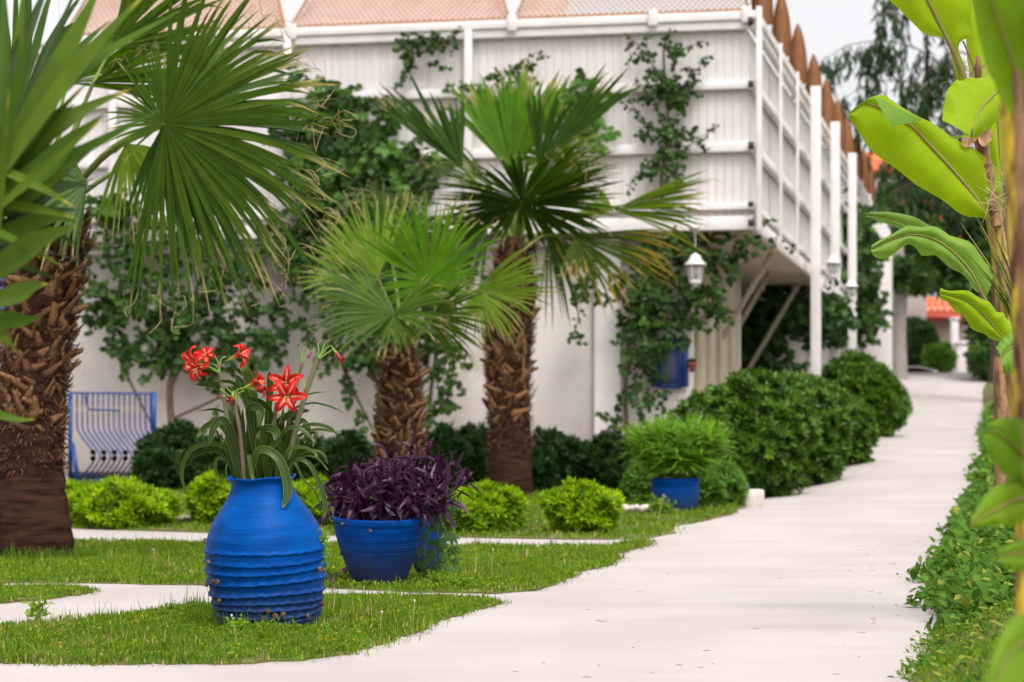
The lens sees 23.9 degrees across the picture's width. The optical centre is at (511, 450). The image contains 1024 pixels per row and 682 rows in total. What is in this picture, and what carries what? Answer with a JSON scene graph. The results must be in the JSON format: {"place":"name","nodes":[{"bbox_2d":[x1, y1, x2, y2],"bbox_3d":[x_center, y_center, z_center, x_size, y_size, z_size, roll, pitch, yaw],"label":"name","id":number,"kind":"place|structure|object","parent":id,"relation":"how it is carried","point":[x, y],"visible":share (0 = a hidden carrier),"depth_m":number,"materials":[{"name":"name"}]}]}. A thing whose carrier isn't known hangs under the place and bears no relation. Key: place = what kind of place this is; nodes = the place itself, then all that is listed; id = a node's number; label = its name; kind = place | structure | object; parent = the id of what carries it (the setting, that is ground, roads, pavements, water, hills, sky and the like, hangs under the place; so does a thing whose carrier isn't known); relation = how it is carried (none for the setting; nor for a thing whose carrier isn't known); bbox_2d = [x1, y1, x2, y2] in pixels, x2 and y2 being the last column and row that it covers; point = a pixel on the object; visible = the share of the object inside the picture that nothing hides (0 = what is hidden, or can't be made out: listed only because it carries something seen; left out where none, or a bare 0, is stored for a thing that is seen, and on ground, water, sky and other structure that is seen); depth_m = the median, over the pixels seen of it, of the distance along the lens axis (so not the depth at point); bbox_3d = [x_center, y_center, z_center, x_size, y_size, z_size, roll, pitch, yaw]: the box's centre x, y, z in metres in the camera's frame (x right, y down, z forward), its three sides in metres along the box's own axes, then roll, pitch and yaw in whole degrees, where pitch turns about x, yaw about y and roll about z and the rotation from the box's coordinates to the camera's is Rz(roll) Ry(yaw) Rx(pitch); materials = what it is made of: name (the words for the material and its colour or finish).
{"place":"outdoors","nodes":[
{"label":"outdoors","id":0,"kind":"place"},
{"bbox_2d":[0,588,92,603],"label":"lawn","id":1,"kind":"structure","parent":0,"point":[21,599],"depth_m":10.38,"materials":[{"name":"plant"}]},
{"bbox_2d":[0,565,511,666],"bbox_3d":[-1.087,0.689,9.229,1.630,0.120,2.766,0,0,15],"label":"lawn","id":2,"kind":"structure","parent":0,"point":[245,660],"depth_m":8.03,"materials":[{"name":"plant"}]},
{"bbox_2d":[21,590,55,621],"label":"leafy weed","id":3,"kind":"object","parent":2,"relation":"on","point":[33,605],"visible":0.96,"depth_m":9.22,"materials":[{"name":"green plant"}]},
{"bbox_2d":[184,591,331,626],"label":"grass","id":4,"kind":"structure","parent":2,"relation":"on","point":[211,616],"depth_m":8.86,"materials":[{"name":"green plant"}]},
{"bbox_2d":[203,473,326,626],"bbox_3d":[-0.916,0.385,8.980,0.462,0.600,0.463,0,0,0],"label":"blue jar","id":5,"kind":"object","parent":2,"relation":"on","point":[263,548],"visible":0.91,"depth_m":8.81,"materials":[{"name":"ceramic"}]},
{"bbox_2d":[180,340,345,517],"bbox_3d":[-0.923,-0.080,8.994,0.615,0.658,0.329,0,0,0],"label":"amaryllis","id":6,"kind":"object","parent":5,"relation":"in","point":[269,447],"visible":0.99,"depth_m":8.96,"materials":[{"name":"green plant"}]},
{"bbox_2d":[319,528,331,569],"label":"creeping weed","id":7,"kind":"object","parent":5,"relation":"attached to","point":[324,537],"visible":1,"depth_m":8.93,"materials":[{"name":"green plant"}]},
{"bbox_2d":[249,620,282,630],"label":"leafy weed","id":8,"kind":"object","parent":2,"relation":"on","point":[264,628],"visible":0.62,"depth_m":8.69,"materials":[{"name":"green plant"}]},
{"bbox_2d":[0,532,656,593],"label":"lawn","id":9,"kind":"structure","parent":0,"point":[458,591],"depth_m":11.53,"materials":[{"name":"plant"}]},
{"bbox_2d":[1,544,103,558],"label":"grass","id":10,"kind":"structure","parent":9,"relation":"on","point":[46,555],"depth_m":13.74,"materials":[{"name":"green plant"}]},
{"bbox_2d":[0,0,357,557],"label":"fan palm","id":11,"kind":"object","parent":9,"relation":"on","point":[199,161],"visible":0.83,"depth_m":13.52,"materials":[{"name":"green plant"}]},
{"bbox_2d":[332,511,423,584],"bbox_3d":[-0.631,0.477,11.472,0.444,0.371,0.442,0,0,0],"label":"blue bowl pot","id":12,"kind":"object","parent":9,"relation":"on","point":[383,550],"visible":0.73,"depth_m":11.33,"materials":[{"name":"ceramic"}]},
{"bbox_2d":[313,425,480,531],"bbox_3d":[-0.551,0.148,11.585,0.817,0.547,0.663,0,0,0],"label":"purple plant","id":13,"kind":"object","parent":12,"relation":"in","point":[384,488],"visible":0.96,"depth_m":11.45,"materials":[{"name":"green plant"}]},
{"bbox_2d":[416,505,460,577],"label":"creeper","id":14,"kind":"object","parent":12,"relation":"attached to","point":[442,545],"visible":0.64,"depth_m":11.72,"materials":[{"name":"green plant"}]},
{"bbox_2d":[413,514,441,572],"bbox_3d":[-0.439,0.470,12.300,0.190,0.332,0.190,0,0,0],"label":"blue pot","id":15,"kind":"object","parent":9,"relation":"on","point":[435,535],"visible":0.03,"depth_m":12.24,"materials":[{"name":"ceramic"}]},
{"bbox_2d":[427,569,462,583],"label":"leafy weed","id":16,"kind":"object","parent":9,"relation":"on","point":[439,576],"visible":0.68,"depth_m":11.30,"materials":[{"name":"green plant"}]},
{"bbox_2d":[439,574,474,586],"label":"leafy weed","id":17,"kind":"object","parent":9,"relation":"on","point":[462,581],"visible":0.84,"depth_m":11.08,"materials":[{"name":"green plant"}]},
{"bbox_2d":[66,476,746,539],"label":"lawn","id":18,"kind":"structure","parent":0,"point":[170,529],"depth_m":17.02,"materials":[{"name":"plant"}]},
{"bbox_2d":[65,478,88,494],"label":"golden shrub","id":19,"kind":"object","parent":18,"relation":"on","point":[70,484],"visible":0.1,"depth_m":18.54,"materials":[{"name":"green plant"}]},
{"bbox_2d":[68,392,155,480],"bbox_3d":[-4.811,-0.151,29.262,1.164,1.120,0.675,0,0,0],"label":"blue grille","id":20,"kind":"object","parent":18,"relation":"on","point":[86,474],"visible":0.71,"depth_m":29.38,"materials":[{"name":"metal"}]},
{"bbox_2d":[67,473,185,528],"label":"golden shrub","id":21,"kind":"object","parent":18,"relation":"on","point":[114,502],"visible":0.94,"depth_m":17.40,"materials":[{"name":"green plant"}]},
{"bbox_2d":[127,416,232,490],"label":"dark shrub","id":22,"kind":"object","parent":18,"relation":"on","point":[157,457],"visible":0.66,"depth_m":25.63,"materials":[{"name":"green plant"}]},
{"bbox_2d":[182,468,231,524],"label":"golden shrub","id":23,"kind":"object","parent":18,"relation":"on","point":[206,497],"visible":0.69,"depth_m":17.66,"materials":[{"name":"green plant"}]},
{"bbox_2d":[246,432,324,481],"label":"dark shrub","id":24,"kind":"object","parent":18,"relation":"on","point":[305,470],"visible":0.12,"depth_m":25.74,"materials":[{"name":"green plant"}]},
{"bbox_2d":[292,471,340,526],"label":"golden shrub","id":25,"kind":"object","parent":18,"relation":"on","point":[305,493],"visible":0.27,"depth_m":17.24,"materials":[{"name":"green plant"}]},
{"bbox_2d":[308,428,375,480],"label":"dark shrub","id":26,"kind":"object","parent":18,"relation":"on","point":[339,450],"visible":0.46,"depth_m":25.73,"materials":[{"name":"green plant"}]},
{"bbox_2d":[175,504,653,521],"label":"pebbles","id":27,"kind":"object","parent":18,"relation":"on","point":[642,508],"visible":0.62,"depth_m":19.38,"materials":[{"name":"white stone"}]},
{"bbox_2d":[291,181,563,510],"bbox_3d":[-0.671,-0.797,18.908,2.217,2.747,1.444,0,0,0],"label":"fan palm","id":28,"kind":"object","parent":18,"relation":"on","point":[400,402],"visible":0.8,"depth_m":18.84,"materials":[{"name":"green plant"}]},
{"bbox_2d":[422,419,488,489],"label":"dark shrub","id":29,"kind":"object","parent":18,"relation":"on","point":[469,438],"visible":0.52,"depth_m":25.96,"materials":[{"name":"green plant"}]},
{"bbox_2d":[442,478,529,533],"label":"golden shrub","id":30,"kind":"object","parent":18,"relation":"on","point":[492,505],"visible":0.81,"depth_m":16.81,"materials":[{"name":"green plant"}]},
{"bbox_2d":[342,58,720,495],"bbox_3d":[0.174,-1.706,23.510,3.722,4.447,1.852,0,0,0],"label":"fan palm","id":31,"kind":"object","parent":18,"relation":"on","point":[513,125],"visible":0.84,"depth_m":23.76,"materials":[{"name":"green plant"}]},
{"bbox_2d":[530,424,585,491],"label":"dark shrub","id":32,"kind":"object","parent":18,"relation":"on","point":[554,458],"visible":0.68,"depth_m":25.70,"materials":[{"name":"green plant"}]},
{"bbox_2d":[536,474,625,532],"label":"golden shrub","id":33,"kind":"object","parent":18,"relation":"on","point":[587,506],"visible":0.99,"depth_m":16.64,"materials":[{"name":"green plant"}]},
{"bbox_2d":[573,427,649,490],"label":"dark shrub","id":34,"kind":"object","parent":18,"relation":"on","point":[602,463],"visible":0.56,"depth_m":25.70,"materials":[{"name":"green plant"}]},
{"bbox_2d":[618,458,654,502],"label":"leafy shrub","id":35,"kind":"object","parent":18,"relation":"on","point":[638,490],"visible":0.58,"depth_m":21.36,"materials":[{"name":"green plant"}]},
{"bbox_2d":[648,492,675,513],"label":"leafy weed","id":36,"kind":"object","parent":18,"relation":"on","point":[655,505],"visible":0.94,"depth_m":19.16,"materials":[{"name":"green plant"}]},
{"bbox_2d":[650,478,699,510],"bbox_3d":[1.337,0.376,19.800,0.414,0.296,0.414,0,0,0],"label":"blue pot","id":37,"kind":"object","parent":18,"relation":"on","point":[684,493],"visible":0.78,"depth_m":19.63,"materials":[{"name":"ceramic"}]},
{"bbox_2d":[618,406,736,481],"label":"sedge","id":38,"kind":"object","parent":37,"relation":"in","point":[673,449],"visible":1,"depth_m":19.65,"materials":[{"name":"green plant"}]},
{"bbox_2d":[696,457,750,506],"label":"leafy shrub","id":39,"kind":"object","parent":18,"relation":"on","point":[730,486],"visible":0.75,"depth_m":20.59,"materials":[{"name":"green plant"}]},
{"bbox_2d":[7,0,974,298],"label":"sky","id":40,"kind":"structure","parent":0,"point":[827,26],"materials":[{"name":"white"}]},
{"bbox_2d":[0,372,985,681],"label":"path","id":41,"kind":"structure","parent":0,"point":[720,592],"depth_m":10.20,"materials":[{"name":"white concrete"}]},
{"bbox_2d":[5,507,746,666],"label":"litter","id":42,"kind":"object","parent":41,"relation":"on","point":[401,591],"visible":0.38,"depth_m":10.99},
{"bbox_2d":[742,489,763,506],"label":"stone block","id":43,"kind":"structure","parent":41,"relation":"on","point":[755,498],"depth_m":20.89,"materials":[{"name":"white stone"}]},
{"bbox_2d":[860,202,926,320],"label":"garden building","id":44,"kind":"structure","parent":41,"relation":"on","point":[917,307],"depth_m":70.50,"materials":[{"name":"white paint"}]},
{"bbox_2d":[866,151,899,185],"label":"tiled roof","id":45,"kind":"object","parent":44,"relation":"on","point":[876,160],"visible":0.08,"depth_m":69.28,"materials":[{"name":"tile"}]},
{"bbox_2d":[920,343,943,371],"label":"ball shrub","id":46,"kind":"object","parent":41,"relation":"on","point":[930,354],"visible":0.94,"depth_m":65.81,"materials":[{"name":"green plant"}]},
{"bbox_2d":[937,340,958,371],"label":"ball shrub","id":47,"kind":"object","parent":41,"relation":"on","point":[948,362],"visible":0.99,"depth_m":65.79,"materials":[{"name":"green plant"}]},
{"bbox_2d":[955,342,966,371],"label":"white post","id":48,"kind":"object","parent":41,"relation":"on","point":[961,365],"visible":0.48,"depth_m":65.86,"materials":[{"name":"white paint"}]},
{"bbox_2d":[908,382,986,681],"bbox_3d":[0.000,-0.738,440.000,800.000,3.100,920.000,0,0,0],"label":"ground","id":49,"kind":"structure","parent":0,"point":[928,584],"depth_m":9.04,"materials":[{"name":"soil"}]},
{"bbox_2d":[0,0,180,421],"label":"broad blade plant","id":50,"kind":"object","parent":49,"relation":"on","point":[36,167],"visible":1,"depth_m":5.44,"materials":[{"name":"green plant"}]},
{"bbox_2d":[5,6,891,477],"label":"white house","id":51,"kind":"structure","parent":49,"relation":"on","point":[763,158],"depth_m":31.05,"materials":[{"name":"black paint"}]},
{"bbox_2d":[69,0,286,34],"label":"cane canopy","id":52,"kind":"object","parent":51,"relation":"attached to","point":[103,12],"visible":0.42,"depth_m":31.68,"materials":[{"name":"pink fabric"}]},
{"bbox_2d":[77,187,334,433],"bbox_3d":[-4.024,-1.805,31.212,3.791,3.240,0.721,0,0,15],"label":"climbing vine","id":53,"kind":"object","parent":51,"relation":"attached to","point":[165,353],"visible":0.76,"depth_m":31.26,"materials":[{"name":"green plant"}]},
{"bbox_2d":[262,63,453,234],"bbox_3d":[-2.000,-3.850,30.823,2.478,2.194,0.932,0,0,10],"label":"climbing vine","id":54,"kind":"object","parent":51,"relation":"attached to","point":[378,158],"visible":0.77,"depth_m":30.73,"materials":[{"name":"green plant"}]},
{"bbox_2d":[274,207,489,433],"bbox_3d":[-1.560,-1.630,30.727,3.115,2.994,0.774,0,0,13],"label":"climbing vine","id":55,"kind":"object","parent":51,"relation":"attached to","point":[430,346],"visible":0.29,"depth_m":30.70,"materials":[{"name":"green plant"}]},
{"bbox_2d":[292,0,508,26],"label":"cane canopy","id":56,"kind":"object","parent":51,"relation":"attached to","point":[317,13],"visible":0.98,"depth_m":31.09,"materials":[{"name":"pink fabric"}]},
{"bbox_2d":[392,26,460,89],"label":"climbing vine","id":57,"kind":"object","parent":51,"relation":"attached to","point":[409,59],"visible":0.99,"depth_m":30.71,"materials":[{"name":"green plant"}]},
{"bbox_2d":[442,50,550,110],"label":"climbing vine","id":58,"kind":"object","parent":51,"relation":"attached to","point":[516,67],"visible":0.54,"depth_m":30.51,"materials":[{"name":"green plant"}]},
{"bbox_2d":[556,67,620,155],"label":"climbing vine","id":59,"kind":"object","parent":51,"relation":"attached to","point":[581,80],"visible":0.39,"depth_m":30.20,"materials":[{"name":"green plant"}]},
{"bbox_2d":[567,263,611,345],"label":"climbing vine","id":60,"kind":"object","parent":51,"relation":"attached to","point":[582,297],"visible":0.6,"depth_m":30.30,"materials":[{"name":"green plant"}]},
{"bbox_2d":[515,0,748,18],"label":"roof","id":61,"kind":"object","parent":51,"relation":"attached to","point":[532,9],"visible":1,"depth_m":30.45,"materials":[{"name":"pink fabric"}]},
{"bbox_2d":[620,28,719,197],"bbox_3d":[1.948,-4.192,30.041,1.258,2.140,0.330,0,0,11],"label":"climbing vine","id":62,"kind":"object","parent":51,"relation":"attached to","point":[672,98],"visible":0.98,"depth_m":30.07,"materials":[{"name":"green plant"}]},
{"bbox_2d":[651,338,688,392],"bbox_3d":[1.988,-1.070,30.508,0.470,0.700,0.176,0,0,12],"label":"window","id":63,"kind":"structure","parent":51,"relation":"in","point":[673,365],"depth_m":30.49,"materials":[{"name":"blue glass"}]},
{"bbox_2d":[582,225,762,438],"bbox_3d":[2.001,-1.394,30.213,2.273,3.026,0.812,0,0,0],"label":"climbing vine","id":64,"kind":"object","parent":51,"relation":"attached to","point":[647,324],"visible":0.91,"depth_m":30.24,"materials":[{"name":"green plant"}]},
{"bbox_2d":[684,229,705,286],"bbox_3d":[2.271,-2.375,29.950,0.281,0.719,0.281,0,0,0],"label":"lantern","id":65,"kind":"object","parent":51,"relation":"hanging from","point":[695,263],"visible":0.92,"depth_m":29.89,"materials":[{"name":"white glass"}]},
{"bbox_2d":[696,299,707,392],"bbox_3d":[2.468,-0.725,31.364,0.048,2.450,0.950,0,0,12],"label":"door panel","id":66,"kind":"structure","parent":51,"relation":"in","point":[701,338],"depth_m":31.20,"materials":[{"name":"beige wood"}]},
{"bbox_2d":[708,315,716,385],"bbox_3d":[2.684,-0.725,32.391,0.048,2.450,0.850,0,0,12],"label":"door panel","id":67,"kind":"structure","parent":51,"relation":"in","point":[712,338],"depth_m":32.31,"materials":[{"name":"beige wood"}]},
{"bbox_2d":[718,310,728,386],"bbox_3d":[2.957,-0.725,33.688,0.048,2.450,1.000,0,0,12],"label":"door panel","id":68,"kind":"structure","parent":51,"relation":"in","point":[723,344],"depth_m":33.29,"materials":[{"name":"beige wood"}]},
{"bbox_2d":[729,313,738,375],"bbox_3d":[3.204,-0.725,34.862,0.048,2.450,1.000,0,0,12],"label":"door panel","id":69,"kind":"structure","parent":51,"relation":"in","point":[734,332],"depth_m":34.79,"materials":[{"name":"beige wood"}]},
{"bbox_2d":[750,0,773,24],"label":"pointed board","id":70,"kind":"object","parent":51,"relation":"attached to","point":[767,10],"visible":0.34,"depth_m":30.95,"materials":[{"name":"wood"}]},
{"bbox_2d":[743,217,794,257],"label":"climbing vine","id":71,"kind":"object","parent":51,"relation":"attached to","point":[752,239],"visible":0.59,"depth_m":30.77,"materials":[{"name":"green plant"}]},
{"bbox_2d":[771,0,791,56],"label":"pointed board","id":72,"kind":"object","parent":51,"relation":"attached to","point":[781,29],"visible":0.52,"depth_m":33.45,"materials":[{"name":"wood"}]},
{"bbox_2d":[788,24,807,83],"bbox_3d":[4.250,-5.905,35.971,0.291,0.900,0.125,0,0,19],"label":"pointed board","id":73,"kind":"object","parent":51,"relation":"attached to","point":[797,59],"visible":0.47,"depth_m":35.94,"materials":[{"name":"wood"}]},
{"bbox_2d":[741,278,860,373],"bbox_3d":[4.673,-1.656,40.164,2.295,2.802,1.260,0,0,0],"label":"climbing vine","id":74,"kind":"object","parent":51,"relation":"attached to","point":[794,323],"visible":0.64,"depth_m":39.97,"materials":[{"name":"green plant"}]},
{"bbox_2d":[805,54,822,109],"bbox_3d":[4.827,-5.905,38.711,0.291,0.900,0.125,0,0,19],"label":"pointed board","id":75,"kind":"object","parent":51,"relation":"attached to","point":[814,76],"visible":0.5,"depth_m":38.69,"materials":[{"name":"wood"}]},
{"bbox_2d":[821,78,834,129],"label":"pointed board","id":76,"kind":"object","parent":51,"relation":"attached to","point":[828,113],"visible":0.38,"depth_m":41.22,"materials":[{"name":"wood"}]},
{"bbox_2d":[821,254,841,293],"bbox_3d":[4.838,-2.676,36.657,0.325,0.604,0.256,0,0,0],"label":"lantern","id":77,"kind":"object","parent":51,"relation":"attached to","point":[833,262],"visible":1,"depth_m":36.62,"materials":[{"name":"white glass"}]},
{"bbox_2d":[834,99,845,148],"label":"pointed board","id":78,"kind":"object","parent":51,"relation":"attached to","point":[839,117],"visible":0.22,"depth_m":43.68,"materials":[{"name":"wood"}]},
{"bbox_2d":[841,117,853,159],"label":"pointed board","id":79,"kind":"object","parent":51,"relation":"attached to","point":[849,148],"visible":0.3,"depth_m":46.02,"materials":[{"name":"wood"}]},
{"bbox_2d":[844,279,858,306],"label":"lantern","id":80,"kind":"object","parent":51,"relation":"attached to","point":[851,286],"visible":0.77,"depth_m":40.42,"materials":[{"name":"white glass"}]},
{"bbox_2d":[853,134,862,178],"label":"pointed board","id":81,"kind":"object","parent":51,"relation":"attached to","point":[859,166],"visible":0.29,"depth_m":48.56,"materials":[{"name":"wood"}]},
{"bbox_2d":[859,148,869,190],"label":"pointed board","id":82,"kind":"object","parent":51,"relation":"attached to","point":[866,181],"visible":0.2,"depth_m":50.81,"materials":[{"name":"wood"}]},
{"bbox_2d":[841,188,894,348],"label":"climbing vine","id":83,"kind":"object","parent":51,"relation":"attached to","point":[870,313],"visible":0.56,"depth_m":45.91,"materials":[{"name":"green plant"}]},
{"bbox_2d":[866,162,875,200],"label":"pointed board","id":84,"kind":"object","parent":51,"relation":"attached to","point":[871,192],"visible":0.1,"depth_m":52.87,"materials":[{"name":"wood"}]},
{"bbox_2d":[664,365,880,497],"bbox_3d":[2.952,-0.211,26.789,2.011,1.476,7.903,0,0,14],"label":"clipped hedge","id":85,"kind":"object","parent":49,"relation":"on","point":[792,430],"visible":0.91,"depth_m":23.38,"materials":[{"name":"green plant"}]},
{"bbox_2d":[821,347,914,437],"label":"clipped hedge","id":86,"kind":"object","parent":49,"relation":"on","point":[879,388],"visible":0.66,"depth_m":36.65,"materials":[{"name":"green plant"}]},
{"bbox_2d":[906,315,940,365],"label":"cone shrub","id":87,"kind":"object","parent":49,"relation":"on","point":[920,332],"visible":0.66,"depth_m":67.70,"materials":[{"name":"green plant"}]},
{"bbox_2d":[873,174,990,379],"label":"tree","id":88,"kind":"object","parent":49,"relation":"on","point":[915,273],"visible":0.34,"depth_m":58.54,"materials":[{"name":"green plant"}]},
{"bbox_2d":[927,296,970,371],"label":"house","id":89,"kind":"structure","parent":49,"relation":"on","point":[940,312],"depth_m":84.48,"materials":[{"name":"orange tile"}]},
{"bbox_2d":[949,317,959,371],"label":"white post","id":90,"kind":"object","parent":49,"relation":"on","point":[954,329],"visible":0.6,"depth_m":65.90,"materials":[{"name":"white paint"}]},
{"bbox_2d":[922,381,1015,681],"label":"soil bed","id":91,"kind":"object","parent":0,"point":[988,396],"visible":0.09,"depth_m":8.15,"materials":[{"name":"green plant"}]},
{"bbox_2d":[791,0,1009,382],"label":"weeping tree","id":92,"kind":"object","parent":91,"relation":"on","point":[926,104],"visible":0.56,"depth_m":48.05,"materials":[{"name":"green plant"}]},
{"bbox_2d":[848,0,1013,417],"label":"banana plant","id":93,"kind":"object","parent":91,"relation":"on","point":[962,177],"visible":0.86,"depth_m":9.14,"materials":[{"name":"green plant"}]},
{"bbox_2d":[887,399,1015,681],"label":"ground cover","id":94,"kind":"object","parent":91,"relation":"on","point":[955,581],"visible":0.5,"depth_m":9.91,"materials":[{"name":"green plant"}]},
{"bbox_2d":[895,581,1015,681],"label":"grass","id":95,"kind":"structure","parent":91,"relation":"on","point":[942,660],"depth_m":7.58,"materials":[{"name":"green plant"}]},
{"bbox_2d":[961,264,990,381],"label":"leafy tree","id":96,"kind":"object","parent":91,"relation":"on","point":[977,356],"visible":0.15,"depth_m":56.85,"materials":[{"name":"green plant"}]},
{"bbox_2d":[961,213,1011,324],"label":"strappy plant","id":97,"kind":"object","parent":91,"relation":"on","point":[1003,300],"visible":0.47,"depth_m":8.73,"materials":[{"name":"green plant"}]},
{"bbox_2d":[970,0,1023,681],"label":"banana plant","id":98,"kind":"object","parent":91,"relation":"on","point":[1000,27],"visible":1,"depth_m":4.51,"materials":[{"name":"green plant"}]},
{"bbox_2d":[993,357,1009,486],"bbox_3d":[2.862,-0.089,14.000,0.137,0.912,0.137,0,0,-45],"label":"old trunk","id":99,"kind":"object","parent":91,"relation":"on","point":[1001,409],"visible":0.34,"depth_m":13.96,"materials":[{"name":"brown plant"}]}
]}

